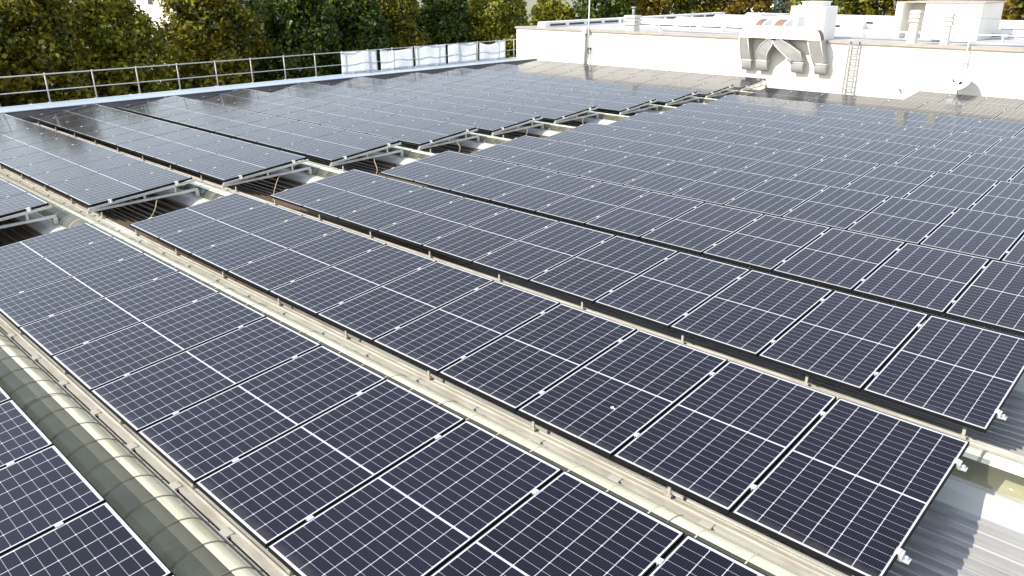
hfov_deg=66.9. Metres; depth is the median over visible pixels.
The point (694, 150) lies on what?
solar panel
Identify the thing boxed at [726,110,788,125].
solar panel
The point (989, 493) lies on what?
barrel rooflight
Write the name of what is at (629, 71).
solar panel
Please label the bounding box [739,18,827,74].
ventilation duct
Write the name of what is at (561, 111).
solar panel
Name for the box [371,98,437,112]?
solar panel
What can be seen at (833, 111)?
solar panel
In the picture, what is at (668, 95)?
solar panel
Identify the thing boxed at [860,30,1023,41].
roof rail
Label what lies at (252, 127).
solar panel
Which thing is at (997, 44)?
roof pipe
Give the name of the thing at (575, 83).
solar panel
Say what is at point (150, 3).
window
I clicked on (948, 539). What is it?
roof
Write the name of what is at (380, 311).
solar panel
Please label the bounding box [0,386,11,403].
solar panel
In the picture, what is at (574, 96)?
solar panel
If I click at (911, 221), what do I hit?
solar panel
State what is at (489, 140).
kerb rail
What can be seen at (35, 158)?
solar panel
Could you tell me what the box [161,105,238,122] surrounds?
solar panel
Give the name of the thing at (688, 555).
solar panel
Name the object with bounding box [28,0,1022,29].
ground
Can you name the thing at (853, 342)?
solar panel
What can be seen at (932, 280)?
solar panel
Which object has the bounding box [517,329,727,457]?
solar panel
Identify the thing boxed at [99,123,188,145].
solar panel
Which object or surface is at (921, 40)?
roof pipe
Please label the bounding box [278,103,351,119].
solar panel
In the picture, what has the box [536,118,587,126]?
roof
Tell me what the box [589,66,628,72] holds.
solar panel
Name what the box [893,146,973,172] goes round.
solar panel
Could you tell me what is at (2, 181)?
solar panel
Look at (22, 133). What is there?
solar panel
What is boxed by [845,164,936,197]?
solar panel
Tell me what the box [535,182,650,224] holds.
solar panel
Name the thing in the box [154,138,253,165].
solar panel
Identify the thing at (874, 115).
solar panel
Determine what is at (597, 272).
solar panel
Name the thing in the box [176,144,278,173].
solar panel
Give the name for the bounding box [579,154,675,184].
solar panel
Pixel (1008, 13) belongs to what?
tree
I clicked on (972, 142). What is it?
solar panel
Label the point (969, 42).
television antenna
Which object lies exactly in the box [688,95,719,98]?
roof
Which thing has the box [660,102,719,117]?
solar panel
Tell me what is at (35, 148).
solar panel
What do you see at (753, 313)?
solar panel
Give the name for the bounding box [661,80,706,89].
solar panel
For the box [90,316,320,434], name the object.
solar panel
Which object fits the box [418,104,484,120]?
solar panel
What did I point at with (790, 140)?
solar panel
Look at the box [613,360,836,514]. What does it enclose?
solar panel
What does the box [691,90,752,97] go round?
barrel rooflight
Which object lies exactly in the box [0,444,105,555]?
solar panel
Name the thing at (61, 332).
solar panel
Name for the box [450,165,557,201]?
solar panel
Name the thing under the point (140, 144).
solar panel
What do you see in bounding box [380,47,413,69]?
tarpaulin
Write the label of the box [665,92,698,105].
support frame
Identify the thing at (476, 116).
solar panel
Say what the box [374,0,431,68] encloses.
tree
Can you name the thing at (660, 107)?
barrel rooflight
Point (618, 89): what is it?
solar panel
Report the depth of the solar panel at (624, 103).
24.17 m
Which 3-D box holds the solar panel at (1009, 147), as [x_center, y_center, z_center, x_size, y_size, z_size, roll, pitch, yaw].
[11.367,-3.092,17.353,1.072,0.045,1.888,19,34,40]
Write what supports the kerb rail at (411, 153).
on the roof at (451, 147)
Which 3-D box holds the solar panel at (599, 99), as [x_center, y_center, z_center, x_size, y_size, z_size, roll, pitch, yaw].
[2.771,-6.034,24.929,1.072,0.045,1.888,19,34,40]
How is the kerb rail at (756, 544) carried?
on the roof at (948, 539)
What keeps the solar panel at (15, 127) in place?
on the kerb rail at (756, 544)
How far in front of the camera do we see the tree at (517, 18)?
62.21 m
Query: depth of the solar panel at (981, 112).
22.18 m
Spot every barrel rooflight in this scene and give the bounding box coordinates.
[0,172,801,575]
[0,331,261,575]
[151,179,1023,533]
[265,160,1023,391]
[358,146,980,291]
[437,132,1016,249]
[504,120,574,135]
[561,111,629,124]
[628,103,676,113]
[668,96,716,104]
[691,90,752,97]
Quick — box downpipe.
[582,27,587,63]
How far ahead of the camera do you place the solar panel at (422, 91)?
26.96 m
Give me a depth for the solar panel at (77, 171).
15.73 m
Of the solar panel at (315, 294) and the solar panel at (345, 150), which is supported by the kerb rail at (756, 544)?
the solar panel at (315, 294)
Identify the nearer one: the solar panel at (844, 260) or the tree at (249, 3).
the solar panel at (844, 260)
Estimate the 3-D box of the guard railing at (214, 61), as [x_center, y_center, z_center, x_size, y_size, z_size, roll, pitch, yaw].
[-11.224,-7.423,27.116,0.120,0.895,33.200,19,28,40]
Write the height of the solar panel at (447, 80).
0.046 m
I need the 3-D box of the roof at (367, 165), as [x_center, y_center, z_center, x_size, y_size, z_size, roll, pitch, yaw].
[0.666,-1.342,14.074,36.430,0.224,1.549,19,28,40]
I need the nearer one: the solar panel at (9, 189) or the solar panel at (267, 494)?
the solar panel at (267, 494)
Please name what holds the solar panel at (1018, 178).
on the kerb rail at (553, 128)
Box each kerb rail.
[0,164,853,575]
[0,314,295,575]
[31,121,1023,477]
[126,111,925,330]
[381,147,979,274]
[456,134,1022,237]
[520,122,568,130]
[573,113,621,120]
[640,106,667,110]
[683,99,710,102]
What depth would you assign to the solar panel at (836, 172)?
15.32 m
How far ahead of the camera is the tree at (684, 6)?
61.50 m
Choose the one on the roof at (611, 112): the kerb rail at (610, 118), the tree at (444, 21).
the kerb rail at (610, 118)
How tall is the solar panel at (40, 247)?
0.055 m
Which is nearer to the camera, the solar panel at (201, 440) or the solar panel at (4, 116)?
the solar panel at (201, 440)
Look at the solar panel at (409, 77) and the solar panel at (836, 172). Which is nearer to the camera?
the solar panel at (836, 172)
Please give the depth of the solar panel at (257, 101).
24.89 m
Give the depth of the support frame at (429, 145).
19.19 m
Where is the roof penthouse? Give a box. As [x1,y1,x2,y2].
[891,0,1005,40]
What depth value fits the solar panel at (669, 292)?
9.52 m
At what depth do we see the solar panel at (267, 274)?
10.56 m
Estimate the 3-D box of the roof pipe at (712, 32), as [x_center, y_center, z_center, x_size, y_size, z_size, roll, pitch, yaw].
[8.207,-10.769,32.716,4.365,0.131,0.145,20,29,41]
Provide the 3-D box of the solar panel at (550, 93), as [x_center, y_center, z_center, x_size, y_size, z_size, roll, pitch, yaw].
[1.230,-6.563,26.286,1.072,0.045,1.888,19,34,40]
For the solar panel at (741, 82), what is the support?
on the support frame at (753, 87)
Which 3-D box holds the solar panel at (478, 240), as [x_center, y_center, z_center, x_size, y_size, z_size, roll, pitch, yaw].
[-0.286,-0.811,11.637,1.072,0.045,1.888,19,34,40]
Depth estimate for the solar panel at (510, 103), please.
24.24 m
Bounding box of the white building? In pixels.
[515,12,1023,98]
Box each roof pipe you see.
[662,29,739,34]
[852,36,1023,43]
[967,42,1023,46]
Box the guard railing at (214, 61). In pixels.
[0,39,515,107]
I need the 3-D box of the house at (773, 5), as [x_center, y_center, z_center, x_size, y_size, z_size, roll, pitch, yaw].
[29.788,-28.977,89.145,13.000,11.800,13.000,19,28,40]
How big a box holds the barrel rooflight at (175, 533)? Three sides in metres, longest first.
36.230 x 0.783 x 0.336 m
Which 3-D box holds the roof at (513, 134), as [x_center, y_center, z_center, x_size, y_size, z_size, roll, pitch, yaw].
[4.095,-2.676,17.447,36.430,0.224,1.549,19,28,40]
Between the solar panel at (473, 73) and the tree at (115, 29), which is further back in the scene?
the tree at (115, 29)
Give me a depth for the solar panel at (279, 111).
23.51 m
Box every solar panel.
[0,113,12,119]
[0,117,26,126]
[0,121,39,133]
[0,126,54,141]
[0,131,68,150]
[0,136,86,160]
[0,142,104,169]
[0,178,8,184]
[0,182,26,198]
[0,192,48,217]
[0,222,112,270]
[0,237,143,299]
[0,253,178,329]
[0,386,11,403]
[0,399,53,468]
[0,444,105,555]
[0,501,172,575]
[13,148,122,177]
[19,271,219,358]
[29,104,106,120]
[30,154,143,186]
[41,107,121,125]
[48,161,165,196]
[51,292,266,392]
[54,111,137,129]
[68,115,153,134]
[68,169,191,206]
[83,119,170,140]
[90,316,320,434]
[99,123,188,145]
[116,128,208,151]
[117,96,188,111]
[129,193,267,239]
[131,99,203,114]
[134,133,230,158]
[137,345,385,485]
[146,102,219,118]
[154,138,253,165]
[158,203,302,255]
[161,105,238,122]
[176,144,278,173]
[178,109,257,127]
[191,215,342,272]
[194,89,258,101]
[195,379,464,548]
[196,113,277,132]
[199,150,305,181]
[209,91,273,105]
[215,117,298,137]
[225,94,292,108]
[227,229,386,292]
[235,121,319,142]
[242,97,309,112]
[257,125,343,148]
[259,100,330,115]
[263,82,321,93]
[267,420,561,575]
[269,244,436,315]
[270,169,386,207]
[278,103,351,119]
[280,130,369,154]
[281,85,336,96]
[297,87,356,99]
[299,107,372,124]
[302,178,422,218]
[305,135,398,161]
[314,90,374,102]
[317,261,493,342]
[319,110,395,128]
[325,77,375,86]
[333,92,393,105]
[338,187,463,231]
[343,79,392,88]
[343,114,420,133]
[352,95,414,108]
[357,81,411,91]
[366,118,447,138]
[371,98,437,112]
[373,280,559,374]
[377,197,508,246]
[378,83,431,94]
[380,151,481,181]
[386,73,433,81]
[393,123,475,145]
[395,86,449,96]
[395,101,461,116]
[403,74,450,83]
[413,158,516,191]
[414,88,471,99]
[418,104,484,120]
[422,76,469,85]
[422,209,558,263]
[429,470,684,575]
[435,91,494,103]
[436,68,476,75]
[438,303,636,411]
[440,78,489,88]
[443,108,510,125]
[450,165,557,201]
[454,70,495,77]
[458,81,508,90]
[458,93,517,106]
[467,112,540,131]
[469,135,556,161]
[471,71,513,79]
[472,221,614,281]
[477,64,517,70]
[481,83,529,93]
[482,96,541,110]
[490,73,532,81]
[491,173,601,212]
[497,65,533,72]
[501,85,553,96]
[503,141,593,168]
[505,99,568,113]
[509,75,552,83]
[514,67,553,74]
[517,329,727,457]
[520,60,553,66]
[523,87,575,98]
[527,77,574,86]
[529,235,677,303]
[532,69,572,76]
[533,103,595,119]
[534,61,569,67]
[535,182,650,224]
[539,147,633,176]
[544,123,621,143]
[546,90,599,102]
[550,79,596,88]
[551,70,591,78]
[554,63,589,69]
[571,64,606,71]
[571,72,612,80]
[571,93,626,105]
[573,81,619,91]
[578,127,656,149]
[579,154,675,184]
[585,192,704,238]
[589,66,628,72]
[592,74,633,82]
[594,252,749,328]
[595,84,643,94]
[595,96,655,111]
[608,112,673,128]
[610,67,647,74]
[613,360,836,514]
[614,76,656,84]
[614,132,694,155]
[619,86,670,96]
[623,161,722,194]
[632,69,668,76]
[638,78,680,86]
[639,116,708,133]
[640,203,763,254]
[645,88,696,102]
[647,534,766,575]
[652,138,735,162]
[653,71,690,78]
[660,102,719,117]
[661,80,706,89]
[670,270,832,357]
[671,168,772,205]
[674,120,745,139]
[675,73,715,80]
[687,82,733,94]
[692,106,753,121]
[695,144,779,170]
[699,75,740,82]
[702,214,830,271]
[706,94,760,106]
[712,124,784,145]
[723,77,765,88]
[723,177,828,217]
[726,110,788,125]
[731,397,969,575]
[737,97,791,110]
[740,150,827,178]
[744,87,793,98]
[752,129,826,151]
[758,291,928,391]
[763,113,826,130]
[770,101,824,114]
[772,228,904,291]
[775,90,823,101]
[782,186,889,229]
[790,157,879,187]
[796,135,871,157]
[801,117,865,135]
[804,104,861,118]
[807,93,857,104]
[840,96,891,107]
[840,107,899,122]
[842,122,908,140]
[842,140,920,165]
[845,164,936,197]
[847,196,957,244]
[852,243,989,314]
[862,315,1023,433]
[875,99,927,111]
[880,111,939,126]
[885,126,954,146]
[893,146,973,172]
[904,91,951,102]
[904,172,998,208]
[912,102,965,115]
[919,208,1023,260]
[921,115,982,131]
[934,132,1003,153]
[939,94,988,105]
[944,260,1023,334]
[949,153,1023,181]
[951,105,1006,119]
[965,119,1023,137]
[970,181,1023,217]
[977,97,1023,108]
[984,137,1023,158]
[993,109,1023,122]
[1001,234,1023,265]
[1009,168,1023,183]
[1013,129,1023,138]
[1016,103,1023,109]
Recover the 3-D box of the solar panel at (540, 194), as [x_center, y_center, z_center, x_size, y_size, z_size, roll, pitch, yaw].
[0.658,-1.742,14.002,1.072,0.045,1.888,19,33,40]
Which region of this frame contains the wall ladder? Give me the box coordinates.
[841,41,859,93]
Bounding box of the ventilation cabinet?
[760,13,789,24]
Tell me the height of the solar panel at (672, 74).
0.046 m
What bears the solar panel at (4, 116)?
on the kerb rail at (756, 544)
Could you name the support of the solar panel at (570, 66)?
on the kerb rail
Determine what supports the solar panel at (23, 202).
on the support frame at (53, 217)
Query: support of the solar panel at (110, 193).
on the support frame at (107, 206)
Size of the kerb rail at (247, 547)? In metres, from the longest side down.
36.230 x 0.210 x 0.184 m
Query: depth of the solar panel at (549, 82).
29.41 m
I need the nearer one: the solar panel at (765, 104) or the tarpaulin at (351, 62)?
the solar panel at (765, 104)
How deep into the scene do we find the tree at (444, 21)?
51.92 m
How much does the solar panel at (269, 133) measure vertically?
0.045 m
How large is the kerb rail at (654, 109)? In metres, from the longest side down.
36.230 x 0.184 x 0.122 m
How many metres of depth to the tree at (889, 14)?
55.92 m
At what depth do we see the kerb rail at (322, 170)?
17.13 m
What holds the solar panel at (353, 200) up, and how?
on the kerb rail at (963, 437)
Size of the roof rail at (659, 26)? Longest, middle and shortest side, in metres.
6.520 x 0.335 x 0.322 m
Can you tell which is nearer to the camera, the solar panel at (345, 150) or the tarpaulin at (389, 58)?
the solar panel at (345, 150)
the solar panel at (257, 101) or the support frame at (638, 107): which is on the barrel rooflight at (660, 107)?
the support frame at (638, 107)
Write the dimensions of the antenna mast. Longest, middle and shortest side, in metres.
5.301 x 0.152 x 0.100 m
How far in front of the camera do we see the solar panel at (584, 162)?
16.32 m
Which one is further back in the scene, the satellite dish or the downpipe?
the downpipe
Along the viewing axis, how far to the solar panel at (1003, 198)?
13.33 m
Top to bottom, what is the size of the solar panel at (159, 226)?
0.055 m
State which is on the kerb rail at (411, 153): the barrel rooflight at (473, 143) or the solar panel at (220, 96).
the solar panel at (220, 96)
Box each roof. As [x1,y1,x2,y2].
[0,165,1023,575]
[0,215,42,246]
[37,123,1023,455]
[146,116,1023,338]
[391,141,1009,266]
[469,129,548,138]
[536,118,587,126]
[592,108,638,115]
[648,102,681,106]
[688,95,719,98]
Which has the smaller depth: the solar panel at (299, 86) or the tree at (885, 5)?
the solar panel at (299, 86)
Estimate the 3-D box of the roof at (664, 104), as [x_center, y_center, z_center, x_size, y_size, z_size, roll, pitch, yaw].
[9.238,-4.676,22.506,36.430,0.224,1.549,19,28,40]
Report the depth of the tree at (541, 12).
56.86 m
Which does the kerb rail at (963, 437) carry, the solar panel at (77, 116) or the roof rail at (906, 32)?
the solar panel at (77, 116)
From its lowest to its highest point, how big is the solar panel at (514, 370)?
0.045 m
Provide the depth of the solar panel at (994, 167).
15.67 m
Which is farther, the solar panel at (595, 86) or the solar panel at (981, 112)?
the solar panel at (595, 86)
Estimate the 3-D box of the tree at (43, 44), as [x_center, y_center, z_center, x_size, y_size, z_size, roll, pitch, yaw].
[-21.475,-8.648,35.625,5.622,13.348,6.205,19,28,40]
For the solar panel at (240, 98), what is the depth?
25.56 m
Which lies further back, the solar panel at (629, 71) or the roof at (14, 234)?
the solar panel at (629, 71)
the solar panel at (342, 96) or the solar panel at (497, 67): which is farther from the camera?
the solar panel at (497, 67)
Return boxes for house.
[131,0,305,81]
[703,0,846,13]
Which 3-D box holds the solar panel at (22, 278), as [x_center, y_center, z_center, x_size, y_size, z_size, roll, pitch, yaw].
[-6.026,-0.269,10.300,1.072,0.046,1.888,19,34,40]
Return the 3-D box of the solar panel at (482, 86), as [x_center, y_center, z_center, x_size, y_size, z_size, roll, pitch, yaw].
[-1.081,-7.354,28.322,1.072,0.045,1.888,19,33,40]
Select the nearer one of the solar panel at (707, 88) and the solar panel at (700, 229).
the solar panel at (700, 229)
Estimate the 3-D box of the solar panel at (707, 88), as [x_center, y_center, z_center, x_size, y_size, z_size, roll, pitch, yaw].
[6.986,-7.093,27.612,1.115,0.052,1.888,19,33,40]
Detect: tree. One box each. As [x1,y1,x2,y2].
[0,0,106,106]
[0,26,50,105]
[69,0,184,96]
[152,0,272,89]
[153,22,238,87]
[231,0,301,82]
[250,0,346,81]
[319,0,398,74]
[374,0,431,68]
[416,0,480,65]
[466,0,530,60]
[507,0,528,25]
[516,0,580,53]
[571,0,645,18]
[613,0,677,15]
[661,0,728,14]
[700,0,777,14]
[771,0,790,12]
[781,0,871,14]
[845,0,912,15]
[887,0,992,15]
[982,0,1023,19]
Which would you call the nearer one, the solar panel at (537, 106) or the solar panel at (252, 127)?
the solar panel at (252, 127)
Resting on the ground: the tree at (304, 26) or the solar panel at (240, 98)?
the tree at (304, 26)
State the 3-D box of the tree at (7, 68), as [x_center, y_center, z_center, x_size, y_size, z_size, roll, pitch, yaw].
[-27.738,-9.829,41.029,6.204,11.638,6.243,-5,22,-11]
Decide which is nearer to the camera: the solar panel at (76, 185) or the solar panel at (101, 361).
the solar panel at (101, 361)
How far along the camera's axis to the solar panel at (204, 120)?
21.82 m
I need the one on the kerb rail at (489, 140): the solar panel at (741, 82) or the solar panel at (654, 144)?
the solar panel at (654, 144)
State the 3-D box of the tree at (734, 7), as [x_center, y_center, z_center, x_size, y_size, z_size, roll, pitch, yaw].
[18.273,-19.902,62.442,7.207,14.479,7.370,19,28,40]
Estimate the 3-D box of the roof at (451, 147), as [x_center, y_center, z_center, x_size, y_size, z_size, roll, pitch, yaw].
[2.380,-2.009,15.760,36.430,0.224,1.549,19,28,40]
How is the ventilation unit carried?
on the white building
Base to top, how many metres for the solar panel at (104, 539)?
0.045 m
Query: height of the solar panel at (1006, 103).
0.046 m
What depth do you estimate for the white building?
30.31 m
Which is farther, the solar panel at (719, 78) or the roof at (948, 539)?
the solar panel at (719, 78)
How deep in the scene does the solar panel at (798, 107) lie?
23.18 m
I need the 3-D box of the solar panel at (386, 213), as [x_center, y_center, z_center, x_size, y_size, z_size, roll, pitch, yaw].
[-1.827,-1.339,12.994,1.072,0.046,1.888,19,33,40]
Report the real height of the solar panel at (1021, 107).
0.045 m
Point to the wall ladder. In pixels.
(846, 67)
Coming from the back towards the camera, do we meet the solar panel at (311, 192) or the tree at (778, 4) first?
the tree at (778, 4)
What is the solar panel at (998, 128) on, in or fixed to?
on the kerb rail at (654, 109)
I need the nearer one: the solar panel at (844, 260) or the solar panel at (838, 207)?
the solar panel at (844, 260)
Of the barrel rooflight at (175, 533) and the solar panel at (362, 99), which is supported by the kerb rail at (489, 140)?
the solar panel at (362, 99)
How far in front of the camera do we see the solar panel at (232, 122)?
21.14 m
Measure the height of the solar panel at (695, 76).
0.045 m
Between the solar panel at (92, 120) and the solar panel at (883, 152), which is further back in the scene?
the solar panel at (92, 120)
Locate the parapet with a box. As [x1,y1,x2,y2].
[0,57,536,126]
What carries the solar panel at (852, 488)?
on the kerb rail at (756, 544)
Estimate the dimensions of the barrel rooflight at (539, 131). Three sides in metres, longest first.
36.230 x 0.783 x 0.331 m
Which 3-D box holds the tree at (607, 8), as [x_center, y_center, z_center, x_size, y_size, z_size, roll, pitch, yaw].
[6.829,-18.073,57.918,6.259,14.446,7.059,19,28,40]
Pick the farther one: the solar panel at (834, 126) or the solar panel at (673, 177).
the solar panel at (834, 126)
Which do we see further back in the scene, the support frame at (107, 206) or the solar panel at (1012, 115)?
the solar panel at (1012, 115)
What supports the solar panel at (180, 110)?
on the kerb rail at (322, 170)
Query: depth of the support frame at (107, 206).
14.11 m
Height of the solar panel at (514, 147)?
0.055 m
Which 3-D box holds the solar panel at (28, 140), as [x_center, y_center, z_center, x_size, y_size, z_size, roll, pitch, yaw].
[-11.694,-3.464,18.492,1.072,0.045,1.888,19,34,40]
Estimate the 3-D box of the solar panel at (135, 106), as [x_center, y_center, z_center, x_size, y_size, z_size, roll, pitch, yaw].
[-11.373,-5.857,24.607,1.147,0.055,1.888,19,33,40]
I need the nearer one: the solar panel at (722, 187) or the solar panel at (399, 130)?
the solar panel at (722, 187)
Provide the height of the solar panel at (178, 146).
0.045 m
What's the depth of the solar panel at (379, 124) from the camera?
20.80 m
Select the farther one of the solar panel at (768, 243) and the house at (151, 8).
the house at (151, 8)
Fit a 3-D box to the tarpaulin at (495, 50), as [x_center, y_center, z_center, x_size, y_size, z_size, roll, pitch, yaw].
[-0.922,-11.403,37.170,0.073,0.840,1.790,19,28,40]
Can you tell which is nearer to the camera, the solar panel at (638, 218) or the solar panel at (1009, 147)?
the solar panel at (638, 218)
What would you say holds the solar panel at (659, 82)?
on the kerb rail at (700, 101)
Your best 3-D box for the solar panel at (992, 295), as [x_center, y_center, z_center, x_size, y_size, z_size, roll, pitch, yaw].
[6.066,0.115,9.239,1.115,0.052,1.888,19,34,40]
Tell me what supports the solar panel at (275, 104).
on the kerb rail at (411, 153)
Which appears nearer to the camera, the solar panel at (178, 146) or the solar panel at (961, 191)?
the solar panel at (961, 191)
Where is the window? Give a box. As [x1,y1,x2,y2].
[147,0,153,5]
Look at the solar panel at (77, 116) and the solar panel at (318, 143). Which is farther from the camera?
the solar panel at (77, 116)
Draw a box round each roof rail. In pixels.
[619,17,752,23]
[642,23,743,31]
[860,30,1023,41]
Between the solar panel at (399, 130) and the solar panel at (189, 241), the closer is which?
the solar panel at (189, 241)
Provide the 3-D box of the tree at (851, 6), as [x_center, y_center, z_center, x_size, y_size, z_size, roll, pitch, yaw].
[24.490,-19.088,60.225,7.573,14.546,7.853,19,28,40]
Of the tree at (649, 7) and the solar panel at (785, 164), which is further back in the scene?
the tree at (649, 7)
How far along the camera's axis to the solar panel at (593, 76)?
31.12 m
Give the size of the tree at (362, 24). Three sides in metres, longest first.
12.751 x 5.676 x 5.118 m
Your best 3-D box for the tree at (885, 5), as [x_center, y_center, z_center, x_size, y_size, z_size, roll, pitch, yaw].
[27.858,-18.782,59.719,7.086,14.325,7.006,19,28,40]
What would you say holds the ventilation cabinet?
on the white building
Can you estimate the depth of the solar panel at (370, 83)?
28.99 m
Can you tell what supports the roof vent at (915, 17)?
on the white building
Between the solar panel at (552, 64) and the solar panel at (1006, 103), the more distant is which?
the solar panel at (552, 64)
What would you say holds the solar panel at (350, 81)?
on the kerb rail at (553, 128)
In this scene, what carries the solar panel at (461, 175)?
on the kerb rail at (322, 170)
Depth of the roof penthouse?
29.41 m
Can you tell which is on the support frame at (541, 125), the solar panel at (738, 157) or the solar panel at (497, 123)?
the solar panel at (497, 123)
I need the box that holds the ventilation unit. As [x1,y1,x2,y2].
[777,1,837,38]
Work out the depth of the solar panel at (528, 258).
10.88 m
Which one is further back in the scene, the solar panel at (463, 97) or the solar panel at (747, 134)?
the solar panel at (463, 97)
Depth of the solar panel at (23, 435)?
6.30 m
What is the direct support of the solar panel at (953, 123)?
on the kerb rail at (654, 109)
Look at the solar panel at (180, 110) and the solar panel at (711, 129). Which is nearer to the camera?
the solar panel at (711, 129)
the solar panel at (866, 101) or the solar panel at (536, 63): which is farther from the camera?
the solar panel at (536, 63)
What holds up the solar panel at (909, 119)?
on the kerb rail at (654, 109)
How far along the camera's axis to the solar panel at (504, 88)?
27.70 m
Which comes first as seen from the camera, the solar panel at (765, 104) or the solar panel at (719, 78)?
the solar panel at (765, 104)
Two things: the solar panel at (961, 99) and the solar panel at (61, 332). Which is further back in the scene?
the solar panel at (961, 99)
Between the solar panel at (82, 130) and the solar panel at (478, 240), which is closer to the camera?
the solar panel at (478, 240)
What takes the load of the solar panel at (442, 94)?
on the kerb rail at (553, 128)
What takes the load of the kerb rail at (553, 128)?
on the roof at (573, 123)
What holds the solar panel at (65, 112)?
on the kerb rail at (963, 437)
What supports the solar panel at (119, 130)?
on the kerb rail at (963, 437)
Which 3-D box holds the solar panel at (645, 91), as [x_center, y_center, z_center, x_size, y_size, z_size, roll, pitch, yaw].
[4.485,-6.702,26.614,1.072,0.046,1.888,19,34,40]
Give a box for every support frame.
[0,205,58,228]
[86,179,199,213]
[221,159,311,187]
[329,142,403,167]
[417,129,479,150]
[491,117,543,135]
[554,107,598,123]
[619,100,657,114]
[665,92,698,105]
[705,86,734,97]
[741,80,767,90]
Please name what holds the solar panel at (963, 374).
on the kerb rail at (963, 437)
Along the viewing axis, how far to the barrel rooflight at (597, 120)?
23.32 m
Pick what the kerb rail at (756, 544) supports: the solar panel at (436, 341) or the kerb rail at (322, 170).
the solar panel at (436, 341)
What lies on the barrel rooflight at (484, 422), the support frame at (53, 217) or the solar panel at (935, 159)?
the support frame at (53, 217)
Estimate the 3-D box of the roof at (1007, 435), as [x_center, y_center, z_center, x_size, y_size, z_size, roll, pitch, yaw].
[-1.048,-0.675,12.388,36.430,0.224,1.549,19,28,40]
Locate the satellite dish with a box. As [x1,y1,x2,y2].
[948,74,971,92]
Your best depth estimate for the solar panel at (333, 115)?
22.16 m
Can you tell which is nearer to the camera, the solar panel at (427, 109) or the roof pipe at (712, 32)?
the solar panel at (427, 109)
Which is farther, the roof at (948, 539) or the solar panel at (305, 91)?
the solar panel at (305, 91)
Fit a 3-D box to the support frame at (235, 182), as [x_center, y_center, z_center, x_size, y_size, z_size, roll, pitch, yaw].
[-4.978,-2.316,15.810,0.075,0.326,2.021,19,28,40]
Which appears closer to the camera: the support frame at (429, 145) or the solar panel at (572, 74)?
the support frame at (429, 145)
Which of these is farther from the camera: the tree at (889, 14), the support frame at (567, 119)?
the tree at (889, 14)
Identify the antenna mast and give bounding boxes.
[587,0,590,57]
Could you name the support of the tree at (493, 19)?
on the ground
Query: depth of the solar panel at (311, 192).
14.29 m
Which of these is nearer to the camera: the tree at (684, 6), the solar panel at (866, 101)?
the solar panel at (866, 101)
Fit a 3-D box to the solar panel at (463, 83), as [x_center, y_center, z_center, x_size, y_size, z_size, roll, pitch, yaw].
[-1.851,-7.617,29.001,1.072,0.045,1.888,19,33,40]
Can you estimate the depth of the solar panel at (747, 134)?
19.08 m
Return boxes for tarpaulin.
[340,50,377,73]
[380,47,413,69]
[416,44,445,65]
[448,42,476,62]
[479,40,505,59]
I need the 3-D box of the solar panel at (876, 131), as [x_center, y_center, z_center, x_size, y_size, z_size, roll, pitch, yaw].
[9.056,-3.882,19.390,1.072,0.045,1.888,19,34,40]
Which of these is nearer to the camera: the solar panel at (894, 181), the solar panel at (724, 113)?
the solar panel at (894, 181)
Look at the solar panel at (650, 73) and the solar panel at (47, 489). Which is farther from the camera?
the solar panel at (650, 73)
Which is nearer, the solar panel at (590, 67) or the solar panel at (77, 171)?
the solar panel at (77, 171)
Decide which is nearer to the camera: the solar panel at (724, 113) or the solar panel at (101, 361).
the solar panel at (101, 361)
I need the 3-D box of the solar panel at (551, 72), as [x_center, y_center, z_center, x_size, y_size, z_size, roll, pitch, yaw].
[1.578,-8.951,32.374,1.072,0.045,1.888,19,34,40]
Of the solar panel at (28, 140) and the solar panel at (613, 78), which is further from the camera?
the solar panel at (613, 78)
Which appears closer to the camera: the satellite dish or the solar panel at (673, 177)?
the solar panel at (673, 177)
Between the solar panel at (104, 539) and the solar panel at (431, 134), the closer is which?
the solar panel at (104, 539)
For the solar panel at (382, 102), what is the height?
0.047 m
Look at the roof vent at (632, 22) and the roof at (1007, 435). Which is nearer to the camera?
the roof at (1007, 435)
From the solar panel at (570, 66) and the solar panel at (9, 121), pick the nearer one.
the solar panel at (9, 121)
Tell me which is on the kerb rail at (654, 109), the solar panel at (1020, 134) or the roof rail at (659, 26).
the solar panel at (1020, 134)
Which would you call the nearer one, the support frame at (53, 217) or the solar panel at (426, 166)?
the support frame at (53, 217)
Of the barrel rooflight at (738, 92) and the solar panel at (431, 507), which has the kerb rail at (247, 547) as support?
the solar panel at (431, 507)
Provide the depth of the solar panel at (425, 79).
30.41 m
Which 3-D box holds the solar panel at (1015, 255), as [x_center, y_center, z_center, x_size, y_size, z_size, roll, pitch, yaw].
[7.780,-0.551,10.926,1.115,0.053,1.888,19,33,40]
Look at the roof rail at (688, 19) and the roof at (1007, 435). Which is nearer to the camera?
the roof at (1007, 435)
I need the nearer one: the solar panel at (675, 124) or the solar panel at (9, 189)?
the solar panel at (9, 189)
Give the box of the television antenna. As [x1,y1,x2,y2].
[955,16,995,73]
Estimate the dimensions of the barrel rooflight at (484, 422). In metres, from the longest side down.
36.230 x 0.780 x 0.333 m
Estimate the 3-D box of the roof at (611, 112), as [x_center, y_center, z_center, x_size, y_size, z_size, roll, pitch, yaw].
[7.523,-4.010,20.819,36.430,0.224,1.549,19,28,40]
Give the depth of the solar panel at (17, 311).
9.56 m
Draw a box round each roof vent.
[623,7,642,30]
[906,10,923,43]
[939,13,955,44]
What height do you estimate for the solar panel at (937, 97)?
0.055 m
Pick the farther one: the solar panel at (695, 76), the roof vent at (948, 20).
the solar panel at (695, 76)
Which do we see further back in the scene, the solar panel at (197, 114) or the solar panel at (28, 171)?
the solar panel at (197, 114)
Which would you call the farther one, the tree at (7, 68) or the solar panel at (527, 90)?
the tree at (7, 68)
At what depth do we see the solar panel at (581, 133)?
19.40 m

